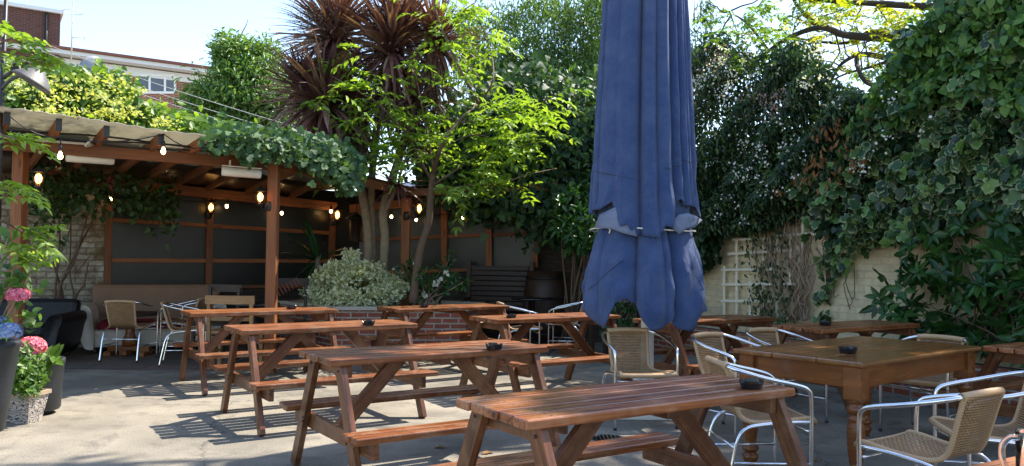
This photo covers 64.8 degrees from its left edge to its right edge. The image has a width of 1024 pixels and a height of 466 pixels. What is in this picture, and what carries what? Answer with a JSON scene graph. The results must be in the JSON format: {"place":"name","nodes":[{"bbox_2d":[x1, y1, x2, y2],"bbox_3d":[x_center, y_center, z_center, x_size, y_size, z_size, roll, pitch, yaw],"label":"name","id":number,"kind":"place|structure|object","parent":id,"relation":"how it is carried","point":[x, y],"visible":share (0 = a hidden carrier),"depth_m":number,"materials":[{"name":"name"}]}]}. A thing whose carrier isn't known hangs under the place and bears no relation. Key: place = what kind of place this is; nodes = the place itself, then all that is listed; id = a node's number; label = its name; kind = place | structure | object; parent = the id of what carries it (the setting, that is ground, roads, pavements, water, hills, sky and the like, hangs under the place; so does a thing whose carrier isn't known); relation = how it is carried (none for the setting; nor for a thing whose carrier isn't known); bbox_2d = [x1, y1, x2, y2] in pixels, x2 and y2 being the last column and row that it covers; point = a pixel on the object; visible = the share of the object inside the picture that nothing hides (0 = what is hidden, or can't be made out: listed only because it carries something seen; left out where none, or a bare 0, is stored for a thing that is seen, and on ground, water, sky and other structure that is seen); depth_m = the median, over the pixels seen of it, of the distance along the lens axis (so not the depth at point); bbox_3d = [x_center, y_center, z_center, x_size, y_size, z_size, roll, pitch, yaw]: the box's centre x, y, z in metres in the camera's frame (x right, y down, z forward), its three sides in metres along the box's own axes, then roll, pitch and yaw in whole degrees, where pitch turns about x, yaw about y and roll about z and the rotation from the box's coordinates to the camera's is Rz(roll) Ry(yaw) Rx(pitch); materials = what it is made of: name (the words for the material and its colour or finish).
{"place":"outdoors","nodes":[
{"label":"outdoors","id":0,"kind":"place"},
{"bbox_2d":[0,0,222,111],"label":"apartment block","id":1,"kind":"structure","parent":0,"point":[40,23],"depth_m":33.71,"materials":[{"name":"red brick"}]},
{"bbox_2d":[62,0,84,61],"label":"aerial","id":2,"kind":"object","parent":1,"relation":"on","point":[72,14],"visible":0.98,"depth_m":29.21,"materials":[{"name":"grey metal"}]},
{"bbox_2d":[79,56,98,70],"bbox_3d":[-15.781,-5.873,30.238,0.860,1.608,0.437,1,-2,0],"label":"satellite dish","id":3,"kind":"object","parent":1,"relation":"attached to","point":[88,63],"visible":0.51,"depth_m":30.14,"materials":[{"name":"grey metal"}]},
{"bbox_2d":[137,74,175,93],"bbox_3d":[-15.599,-6.548,35.416,1.596,1.045,0.060,2,-2,-34],"label":"window","id":4,"kind":"structure","parent":1,"relation":"in","point":[151,86],"depth_m":35.44,"materials":[{"name":"white glass"}]},
{"bbox_2d":[0,41,232,123],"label":"overhead wire","id":5,"kind":"object","parent":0,"point":[154,98],"visible":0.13,"depth_m":16.30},
{"bbox_2d":[30,46,258,124],"bbox_3d":[-8.592,-3.472,17.356,11.111,3.545,0.011,0,-2,30],"label":"overhead wire","id":6,"kind":"object","parent":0,"point":[168,96],"visible":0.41,"depth_m":16.17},
{"bbox_2d":[36,40,291,125],"bbox_3d":[-8.595,-3.662,17.362,11.115,3.607,0.011,0,-2,30],"label":"overhead wire","id":7,"kind":"object","parent":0,"point":[170,88],"visible":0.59,"depth_m":16.28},
{"bbox_2d":[59,338,551,370],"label":"paving","id":8,"kind":"structure","parent":0,"point":[80,358],"depth_m":10.18,"materials":[{"name":"grey concrete"}]},
{"bbox_2d":[0,298,86,355],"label":"black sofa","id":9,"kind":"object","parent":8,"relation":"on","point":[63,320],"visible":0.67,"depth_m":10.35,"materials":[{"name":"leather"}]},
{"bbox_2d":[0,173,105,346],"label":"garden wall","id":10,"kind":"structure","parent":8,"relation":"on","point":[93,245],"depth_m":11.49,"materials":[{"name":"brick"}]},
{"bbox_2d":[98,300,158,362],"bbox_3d":[-4.866,1.225,10.233,0.582,0.778,0.568,1,-2,0],"label":"wicker chair","id":11,"kind":"object","parent":8,"relation":"on","point":[119,308],"visible":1,"depth_m":10.04,"materials":[{"name":"wicker"}]},
{"bbox_2d":[101,311,156,356],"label":"coffee table","id":12,"kind":"object","parent":8,"relation":"on","point":[127,347],"visible":0.61,"depth_m":10.69,"materials":[{"name":"brown wood"}]},
{"bbox_2d":[80,284,226,352],"bbox_3d":[-5.030,1.190,11.372,1.883,0.908,0.905,1,-2,-20],"label":"cream sofa","id":13,"kind":"object","parent":8,"relation":"on","point":[96,324],"visible":0.51,"depth_m":11.41,"materials":[{"name":"fabric"}]},
{"bbox_2d":[158,301,206,366],"bbox_3d":[-4.028,1.226,9.906,0.568,0.778,0.582,1,-2,-18],"label":"wicker chair","id":14,"kind":"object","parent":8,"relation":"on","point":[165,307],"visible":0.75,"depth_m":9.74,"materials":[{"name":"metal"}]},
{"bbox_2d":[159,297,211,355],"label":"wicker chair","id":15,"kind":"object","parent":8,"relation":"on","point":[200,303],"visible":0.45,"depth_m":10.70,"materials":[{"name":"metal"}]},
{"bbox_2d":[191,284,242,351],"bbox_3d":[-3.939,1.168,10.757,0.500,0.946,0.477,0,-2,10],"label":"wooden chair","id":16,"kind":"object","parent":8,"relation":"on","point":[238,289],"visible":0.35,"depth_m":10.93,"materials":[{"name":"brown wood"}]},
{"bbox_2d":[205,295,262,368],"bbox_3d":[-3.316,1.178,9.650,0.580,0.876,0.477,1,-2,0],"label":"wooden chair","id":17,"kind":"object","parent":8,"relation":"on","point":[219,299],"visible":0.45,"depth_m":9.46,"materials":[{"name":"brown wood"}]},
{"bbox_2d":[229,302,279,360],"bbox_3d":[-3.297,1.262,10.316,0.620,0.734,0.620,1,-2,0],"label":"pub table","id":18,"kind":"object","parent":8,"relation":"on","point":[259,304],"visible":0.27,"depth_m":10.09,"materials":[{"name":"black wood"}]},
{"bbox_2d":[220,288,307,339],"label":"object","id":19,"kind":"structure","parent":8,"relation":"on","point":[259,294],"depth_m":12.96,"materials":[{"name":"wood"}]},
{"bbox_2d":[0,106,556,373],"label":"timber shelter","id":20,"kind":"object","parent":8,"relation":"on","point":[245,245],"visible":0.51,"depth_m":12.23,"materials":[{"name":"brown wood"}]},
{"bbox_2d":[18,166,46,195],"bbox_3d":[-4.820,-0.524,8.120,0.453,0.292,0.152,-1,-2,42],"label":"wall lantern","id":21,"kind":"object","parent":20,"relation":"attached to","point":[38,176],"depth_m":8.00,"materials":[{"name":"black metal"}]},
{"bbox_2d":[65,155,114,164],"bbox_3d":[-4.432,-0.820,8.476,0.457,0.183,0.100,2,-2,-41],"label":"tube heater","id":22,"kind":"object","parent":20,"relation":"attached to","point":[90,160],"visible":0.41,"depth_m":8.44,"materials":[{"name":"beige metal"}]},
{"bbox_2d":[4,160,182,298],"bbox_3d":[-5.602,0.195,10.781,2.249,2.655,1.709,2,-2,-28],"label":"climbing rose","id":23,"kind":"object","parent":20,"relation":"attached to","point":[64,187],"visible":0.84,"depth_m":10.68,"materials":[{"name":"green plant"}]},
{"bbox_2d":[8,115,203,158],"bbox_3d":[-3.875,-0.851,7.888,0.099,0.361,1.916,-1,-2,40],"label":"string light","id":24,"kind":"object","parent":20,"relation":"hanging from","point":[60,149],"visible":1,"depth_m":7.71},
{"bbox_2d":[4,58,265,154],"bbox_3d":[-4.150,-1.544,9.233,3.705,1.297,3.021,2,-2,-38],"label":"climbing hydrangea","id":25,"kind":"object","parent":20,"relation":"on","point":[101,93],"visible":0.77,"depth_m":8.55,"materials":[{"name":"green plant"}]},
{"bbox_2d":[8,179,331,214],"bbox_3d":[-4.857,-0.494,12.050,4.554,0.336,0.082,2,-2,-34],"label":"string light","id":26,"kind":"object","parent":20,"relation":"hanging from","point":[226,206],"visible":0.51,"depth_m":12.46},
{"bbox_2d":[206,198,215,218],"bbox_3d":[-4.615,-0.374,12.342,0.147,0.319,0.264,2,-2,-30],"label":"wall lantern","id":27,"kind":"object","parent":20,"relation":"attached to","point":[209,213],"depth_m":12.29,"materials":[{"name":"black metal"}]},
{"bbox_2d":[221,160,261,178],"bbox_3d":[-3.026,-0.712,9.024,0.422,0.188,0.100,2,-2,-28],"label":"tube heater","id":28,"kind":"object","parent":20,"relation":"attached to","point":[234,171],"visible":0.88,"depth_m":8.98,"materials":[{"name":"beige metal"}]},
{"bbox_2d":[254,186,271,210],"bbox_3d":[-2.843,-0.391,9.194,0.135,0.292,0.223,0,-2,30],"label":"wall lantern","id":29,"kind":"object","parent":20,"relation":"attached to","point":[268,204],"depth_m":9.16,"materials":[{"name":"black metal"}]},
{"bbox_2d":[197,117,368,197],"bbox_3d":[-2.597,-0.906,9.701,1.311,0.912,3.067,-1,-2,38],"label":"roof ivy","id":30,"kind":"object","parent":20,"relation":"on","point":[325,159],"visible":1,"depth_m":9.25,"materials":[{"name":"green plant"}]},
{"bbox_2d":[329,206,342,225],"bbox_3d":[-2.929,-0.280,13.395,0.156,0.338,0.370,2,-2,-30],"label":"wall lantern","id":31,"kind":"object","parent":20,"relation":"attached to","point":[332,221],"depth_m":13.30,"materials":[{"name":"black metal"}]},
{"bbox_2d":[346,189,362,241],"bbox_3d":[-2.502,-0.394,12.969,0.340,1.062,0.340,1,-2,0],"label":"hanging heater","id":32,"kind":"object","parent":20,"relation":"hanging from","point":[355,233],"visible":0.88,"depth_m":12.87,"materials":[{"name":"black metal"}]},
{"bbox_2d":[404,200,424,219],"bbox_3d":[-1.481,-0.351,12.132,0.348,0.319,0.160,0,-2,11],"label":"wall lantern","id":33,"kind":"object","parent":20,"relation":"attached to","point":[407,214],"depth_m":12.11,"materials":[{"name":"black metal"}]},
{"bbox_2d":[390,210,463,220],"bbox_3d":[-0.977,-0.345,13.286,2.134,0.314,0.044,0,-2,9],"label":"string light","id":34,"kind":"object","parent":20,"relation":"hanging from","point":[391,214],"visible":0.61,"depth_m":13.37,"materials":[{"name":"white glass"}]},
{"bbox_2d":[392,38,597,276],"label":"ivy bank","id":35,"kind":"structure","parent":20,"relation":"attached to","point":[570,162],"depth_m":12.28,"materials":[{"name":"green plant"}]},
{"bbox_2d":[277,278,308,335],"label":"wooden chair","id":36,"kind":"object","parent":8,"relation":"on","point":[302,281],"visible":0.16,"depth_m":11.22,"materials":[{"name":"brown wood"}]},
{"bbox_2d":[278,278,299,295],"bbox_3d":[-3.059,0.748,10.847,0.431,0.295,0.073,1,-2,0],"label":"throw","id":37,"kind":"object","parent":36,"relation":"on","point":[288,286],"visible":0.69,"depth_m":10.83,"materials":[{"name":"fabric"}]},
{"bbox_2d":[278,299,484,347],"bbox_3d":[-2.018,1.365,11.927,3.263,0.668,2.243,0,-2,22],"label":"brick planter","id":38,"kind":"object","parent":8,"relation":"on","point":[440,322],"visible":0.21,"depth_m":11.07,"materials":[{"name":"brick"}]},
{"bbox_2d":[280,215,361,291],"bbox_3d":[-2.918,0.406,12.074,1.372,1.371,1.030,1,-2,0],"label":"yucca","id":39,"kind":"object","parent":38,"relation":"on","point":[316,257],"visible":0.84,"depth_m":12.08,"materials":[{"name":"green plant"}]},
{"bbox_2d":[297,247,409,306],"bbox_3d":[-2.227,0.729,11.524,1.582,1.066,1.277,2,-2,-27],"label":"variegated bush","id":40,"kind":"object","parent":38,"relation":"on","point":[337,283],"visible":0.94,"depth_m":11.29,"materials":[{"name":"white plant"}]},
{"bbox_2d":[243,0,491,293],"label":"cordyline","id":41,"kind":"object","parent":38,"relation":"on","point":[388,35],"visible":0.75,"depth_m":11.85,"materials":[{"name":"brown plant"}]},
{"bbox_2d":[393,249,474,304],"bbox_3d":[-1.109,0.658,11.445,1.165,0.896,1.080,1,-2,0],"label":"camellia","id":42,"kind":"object","parent":38,"relation":"on","point":[435,282],"visible":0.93,"depth_m":11.44,"materials":[{"name":"green plant"}]},
{"bbox_2d":[289,0,593,301],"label":"ash sapling","id":43,"kind":"object","parent":38,"relation":"on","point":[446,138],"visible":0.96,"depth_m":11.12,"materials":[{"name":"green plant"}]},
{"bbox_2d":[362,259,539,338],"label":"garden wall","id":44,"kind":"structure","parent":8,"relation":"on","point":[490,333],"depth_m":13.56,"materials":[{"name":"wood"}]},
{"bbox_2d":[459,261,533,338],"bbox_3d":[-0.240,1.103,12.980,1.110,1.303,0.615,0,-2,9],"label":"settle","id":45,"kind":"object","parent":8,"relation":"on","point":[503,283],"visible":0.52,"depth_m":13.18,"materials":[{"name":"grey wood"}]},
{"bbox_2d":[511,297,554,343],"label":"pub table","id":46,"kind":"object","parent":8,"relation":"on","point":[533,300],"visible":0.58,"depth_m":12.13,"materials":[{"name":"black plastic"}]},
{"bbox_2d":[523,271,564,343],"bbox_3d":[0.523,1.189,13.015,0.694,1.150,0.694,1,-2,0],"label":"barrel","id":47,"kind":"object","parent":8,"relation":"on","point":[544,283],"visible":0.52,"depth_m":12.74,"materials":[{"name":"brown wood"}]},
{"bbox_2d":[2,0,932,190],"label":"sky","id":48,"kind":"structure","parent":0,"point":[170,30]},
{"bbox_2d":[0,340,1023,465],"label":"ground","id":49,"kind":"structure","parent":0,"point":[115,417],"depth_m":6.50,"materials":[{"name":"concrete"}]},
{"bbox_2d":[0,338,20,431],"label":"tall pot","id":50,"kind":"object","parent":49,"relation":"on","point":[9,350],"visible":0.98,"depth_m":5.94,"materials":[{"name":"ceramic"}]},
{"bbox_2d":[0,226,48,340],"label":"hydrangea","id":51,"kind":"object","parent":50,"relation":"on","point":[17,294],"visible":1,"depth_m":5.91,"materials":[{"name":"green plant"}]},
{"bbox_2d":[0,20,87,272],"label":"wisteria","id":52,"kind":"object","parent":50,"relation":"in","point":[28,41],"visible":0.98,"depth_m":5.97,"materials":[{"name":"green plant"}]},
{"bbox_2d":[0,0,50,240],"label":"lamp post","id":53,"kind":"object","parent":49,"relation":"on","point":[37,79],"visible":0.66,"depth_m":7.27,"materials":[{"name":"black metal"}]},
{"bbox_2d":[8,389,51,423],"bbox_3d":[-3.888,1.391,6.460,0.246,0.256,0.246,1,-2,8],"label":"square pot","id":54,"kind":"object","parent":49,"relation":"on","point":[29,409],"visible":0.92,"depth_m":6.38,"materials":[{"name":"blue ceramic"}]},
{"bbox_2d":[11,340,53,400],"bbox_3d":[-3.832,1.094,6.407,0.373,0.493,0.546,2,-2,-35],"label":"pot plant","id":55,"kind":"object","parent":54,"relation":"in","point":[28,380],"visible":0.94,"depth_m":6.33,"materials":[{"name":"green plant"}]},
{"bbox_2d":[17,356,65,414],"bbox_3d":[-4.017,1.292,6.813,0.422,0.460,0.422,1,-2,0],"label":"round pot","id":56,"kind":"object","parent":49,"relation":"on","point":[55,385],"visible":0.24,"depth_m":6.76,"materials":[{"name":"ceramic"}]},
{"bbox_2d":[19,336,63,369],"bbox_3d":[-3.863,1.001,6.641,0.357,0.318,0.377,1,-2,0],"label":"hydrangea","id":57,"kind":"object","parent":56,"relation":"in","point":[39,345],"visible":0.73,"depth_m":6.61,"materials":[{"name":"pink plant"}]},
{"bbox_2d":[168,20,304,135],"bbox_3d":[-5.838,-1.390,17.479,3.635,6.432,2.963,1,-2,0],"label":"maple","id":58,"kind":"object","parent":49,"relation":"on","point":[234,67],"visible":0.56,"depth_m":17.04,"materials":[{"name":"green plant"}]},
{"bbox_2d":[173,307,351,395],"bbox_3d":[-2.676,1.212,8.587,1.541,0.790,1.300,2,-2,-33],"label":"picnic table","id":59,"kind":"object","parent":49,"relation":"on","point":[204,356],"visible":0.91,"depth_m":8.41,"materials":[{"name":"brown wood"}]},
{"bbox_2d":[286,305,296,308],"bbox_3d":[-2.388,0.805,8.731,0.112,0.040,0.112,2,-2,-25],"label":"ashtray","id":60,"kind":"object","parent":59,"relation":"on","point":[291,307],"visible":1,"depth_m":8.69,"materials":[{"name":"black plastic"}]},
{"bbox_2d":[212,319,438,436],"bbox_3d":[-1.616,1.175,6.897,1.541,0.790,1.300,2,-2,-34],"label":"picnic table","id":61,"kind":"object","parent":49,"relation":"on","point":[414,376],"visible":0.9,"depth_m":6.71,"materials":[{"name":"brown wood"}]},
{"bbox_2d":[362,320,374,324],"bbox_3d":[-1.224,0.765,6.877,0.112,0.040,0.112,2,-2,-44],"label":"ashtray","id":62,"kind":"object","parent":61,"relation":"on","point":[369,322],"visible":1,"depth_m":6.84,"materials":[{"name":"black plastic"}]},
{"bbox_2d":[279,339,567,465],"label":"picnic table","id":63,"kind":"object","parent":49,"relation":"on","point":[339,363],"visible":0.88,"depth_m":5.03,"materials":[{"name":"brown wood"}]},
{"bbox_2d":[486,343,502,349],"bbox_3d":[-0.115,0.730,5.179,0.112,0.040,0.112,-1,-2,38],"label":"ashtray","id":64,"kind":"object","parent":63,"relation":"on","point":[492,346],"visible":1,"depth_m":5.14,"materials":[{"name":"black plastic"}]},
{"bbox_2d":[362,303,528,361],"bbox_3d":[-0.802,1.266,9.609,1.541,0.790,1.300,2,-2,-36],"label":"picnic table","id":65,"kind":"object","parent":49,"relation":"on","point":[402,312],"visible":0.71,"depth_m":9.58,"materials":[{"name":"brown wood"}]},
{"bbox_2d":[496,301,542,356],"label":"wicker chair","id":66,"kind":"object","parent":49,"relation":"on","point":[532,328],"visible":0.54,"depth_m":10.51,"materials":[{"name":"metal"}]},
{"bbox_2d":[448,0,602,105],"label":"bamboo","id":67,"kind":"object","parent":49,"relation":"on","point":[568,24],"visible":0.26,"depth_m":14.74,"materials":[{"name":"green plant"}]},
{"bbox_2d":[459,312,640,392],"bbox_3d":[0.353,1.242,8.267,1.541,0.790,1.300,2,-2,-33],"label":"picnic table","id":68,"kind":"object","parent":49,"relation":"on","point":[586,353],"visible":0.62,"depth_m":8.08,"materials":[{"name":"brown wood"}]},
{"bbox_2d":[506,314,516,317],"bbox_3d":[-0.007,0.812,7.891,0.106,0.038,0.106,2,-2,-36],"label":"ashtray","id":69,"kind":"object","parent":68,"relation":"on","point":[510,315],"visible":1,"depth_m":7.85,"materials":[{"name":"black plastic"}]},
{"bbox_2d":[546,301,584,354],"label":"wicker chair","id":70,"kind":"object","parent":49,"relation":"on","point":[564,306],"visible":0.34,"depth_m":11.35,"materials":[{"name":"metal"}]},
{"bbox_2d":[547,182,597,348],"bbox_3d":[0.940,0.476,11.790,0.925,2.534,1.232,1,-2,0],"label":"aucuba","id":71,"kind":"object","parent":49,"relation":"on","point":[576,232],"visible":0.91,"depth_m":11.57,"materials":[{"name":"green plant"}]},
{"bbox_2d":[538,244,636,342],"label":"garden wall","id":72,"kind":"structure","parent":49,"relation":"on","point":[550,259],"depth_m":13.36,"materials":[{"name":"brick"}]},
{"bbox_2d":[592,434,621,440],"bbox_3d":[0.731,1.561,6.129,0.260,0.006,0.260,1,-2,0],"label":"drain cover","id":73,"kind":"object","parent":49,"relation":"on","point":[603,437],"visible":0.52,"depth_m":6.18,"materials":[{"name":"black metal"}]},
{"bbox_2d":[429,374,807,465],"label":"picnic table","id":74,"kind":"object","parent":49,"relation":"on","point":[537,417],"visible":0.94,"depth_m":3.56,"materials":[{"name":"brown wood"}]},
{"bbox_2d":[739,378,763,389],"bbox_3d":[1.115,0.704,3.759,0.112,0.040,0.112,1,-2,-21],"label":"ashtray","id":75,"kind":"object","parent":74,"relation":"on","point":[752,383],"visible":1,"depth_m":3.72,"materials":[{"name":"black plastic"}]},
{"bbox_2d":[599,302,638,347],"bbox_3d":[1.379,1.239,10.568,0.704,0.938,0.241,1,-2,0],"label":"shrub","id":76,"kind":"object","parent":49,"relation":"on","point":[628,322],"visible":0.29,"depth_m":10.57,"materials":[{"name":"green plant"}]},
{"bbox_2d":[601,327,678,430],"bbox_3d":[1.038,1.198,6.721,0.582,0.778,0.568,1,-2,-11],"label":"wicker chair","id":77,"kind":"object","parent":49,"relation":"on","point":[618,370],"visible":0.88,"depth_m":6.89,"materials":[{"name":"wicker"}]},
{"bbox_2d":[582,0,706,419],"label":"parasol","id":78,"kind":"object","parent":49,"relation":"on","point":[645,258],"visible":1,"depth_m":6.91,"materials":[{"name":"blue fabric"}]},
{"bbox_2d":[608,314,797,396],"bbox_3d":[1.983,1.261,8.217,1.541,0.790,1.300,2,-2,-33],"label":"picnic table","id":79,"kind":"object","parent":49,"relation":"on","point":[721,322],"visible":0.48,"depth_m":8.05,"materials":[{"name":"brown wood"}]},
{"bbox_2d":[690,0,725,130],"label":"bamboo","id":80,"kind":"object","parent":49,"relation":"on","point":[706,8],"visible":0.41,"depth_m":15.12,"materials":[{"name":"green plant"}]},
{"bbox_2d":[691,332,779,442],"bbox_3d":[1.744,1.198,6.415,0.582,0.778,0.568,2,-2,-38],"label":"wicker chair","id":81,"kind":"object","parent":49,"relation":"on","point":[695,337],"visible":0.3,"depth_m":6.55,"materials":[{"name":"wicker"}]},
{"bbox_2d":[705,356,817,465],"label":"wicker chair","id":82,"kind":"object","parent":49,"relation":"on","point":[720,366],"visible":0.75,"depth_m":4.70,"materials":[{"name":"metal"}]},
{"bbox_2d":[741,327,827,422],"bbox_3d":[2.328,1.221,6.927,0.582,0.778,0.568,2,-2,-30],"label":"wicker chair","id":83,"kind":"object","parent":49,"relation":"on","point":[758,331],"visible":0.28,"depth_m":7.11,"materials":[{"name":"wicker"}]},
{"bbox_2d":[691,0,933,105],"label":"robinia","id":84,"kind":"object","parent":49,"relation":"on","point":[881,35],"visible":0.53,"depth_m":11.33,"materials":[{"name":"green plant"}]},
{"bbox_2d":[654,326,1023,404],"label":"raised bed","id":85,"kind":"object","parent":49,"relation":"on","point":[660,342],"visible":0.08,"depth_m":8.50,"materials":[{"name":"red brick"}]},
{"bbox_2d":[752,310,797,339],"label":"bed plants","id":86,"kind":"object","parent":85,"relation":"on","point":[777,323],"visible":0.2,"depth_m":10.26,"materials":[{"name":"green plant"}]},
{"bbox_2d":[691,28,931,323],"bbox_3d":[3.397,-0.788,10.153,0.903,4.317,4.776,2,-2,-25],"label":"jasmine","id":87,"kind":"object","parent":85,"relation":"on","point":[753,214],"visible":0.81,"depth_m":10.33,"materials":[{"name":"green plant"}]},
{"bbox_2d":[859,206,1023,367],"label":"broadleaf shrub","id":88,"kind":"object","parent":85,"relation":"on","point":[986,291],"visible":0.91,"depth_m":7.82,"materials":[{"name":"green plant"}]},
{"bbox_2d":[733,336,980,465],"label":"farmhouse table","id":89,"kind":"object","parent":49,"relation":"on","point":[865,367],"visible":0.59,"depth_m":5.28,"materials":[{"name":"orange wood"}]},
{"bbox_2d":[838,346,857,353],"bbox_3d":[2.198,0.764,5.277,0.118,0.042,0.118,1,-2,6],"label":"ashtray","id":90,"kind":"object","parent":89,"relation":"on","point":[849,349],"visible":1,"depth_m":5.24,"materials":[{"name":"black plastic"}]},
{"bbox_2d":[772,320,945,415],"bbox_3d":[3.193,1.260,7.657,1.541,0.790,1.300,2,-2,-33],"label":"picnic table","id":91,"kind":"object","parent":49,"relation":"on","point":[818,331],"visible":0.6,"depth_m":7.46,"materials":[{"name":"brown wood"}]},
{"bbox_2d":[819,321,831,325],"bbox_3d":[2.901,0.836,7.467,0.112,0.040,0.112,1,-2,-20],"label":"ashtray","id":92,"kind":"object","parent":91,"relation":"on","point":[824,323],"visible":1,"depth_m":7.43,"materials":[{"name":"black plastic"}]},
{"bbox_2d":[696,128,1023,368],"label":"garden wall","id":93,"kind":"structure","parent":49,"relation":"on","point":[884,262],"depth_m":9.81,"materials":[{"name":"beige brick"}]},
{"bbox_2d":[694,164,743,274],"bbox_3d":[2.666,-0.188,11.975,0.710,1.893,1.844,2,-2,-25],"label":"ivy curtain","id":94,"kind":"object","parent":93,"relation":"attached to","point":[709,249],"visible":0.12,"depth_m":11.45,"materials":[{"name":"green plant"}]},
{"bbox_2d":[720,219,815,322],"bbox_3d":[3.427,0.529,10.774,0.033,1.436,1.916,2,-2,-25],"label":"trellis","id":95,"kind":"object","parent":93,"relation":"attached to","point":[736,269],"visible":0.67,"depth_m":11.10,"materials":[{"name":"grey wood"}]},
{"bbox_2d":[749,0,1023,322],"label":"variegated ivy","id":96,"kind":"object","parent":93,"relation":"attached to","point":[954,69],"visible":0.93,"depth_m":8.10,"materials":[{"name":"green plant"}]},
{"bbox_2d":[879,334,969,436],"bbox_3d":[3.341,1.221,6.489,0.568,0.778,0.582,2,-2,-38],"label":"wicker chair","id":97,"kind":"object","parent":49,"relation":"on","point":[946,377],"visible":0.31,"depth_m":6.53,"materials":[{"name":"wicker"}]},
{"bbox_2d":[853,387,1005,465],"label":"wicker chair","id":98,"kind":"object","parent":49,"relation":"on","point":[916,456],"visible":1,"depth_m":3.91,"materials":[{"name":"wicker"}]},
{"bbox_2d":[928,370,1023,465],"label":"wicker chair","id":99,"kind":"object","parent":49,"relation":"on","point":[938,423],"visible":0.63,"depth_m":4.62,"materials":[{"name":"metal"}]},
{"bbox_2d":[931,342,1023,443],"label":"picnic table","id":100,"kind":"object","parent":49,"relation":"on","point":[998,354],"visible":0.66,"depth_m":5.84,"materials":[{"name":"brown wood"}]},
{"bbox_2d":[971,456,1015,465],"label":"picnic table","id":101,"kind":"object","parent":49,"relation":"on","point":[1010,461],"depth_m":2.41,"materials":[{"name":"brown wood"}]},
{"bbox_2d":[998,429,1023,465],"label":"beer mug","id":102,"kind":"object","parent":101,"relation":"on","point":[1018,436],"visible":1,"depth_m":2.20,"materials":[{"name":"clear glass"}]},
{"bbox_2d":[589,303,640,353],"bbox_3d":[1.433,1.313,11.167,0.620,0.818,0.500,1,-2,-23],"label":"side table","id":103,"kind":"object","parent":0,"point":[592,337],"visible":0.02,"depth_m":11.22,"materials":[{"name":"brown wood"}]}
]}

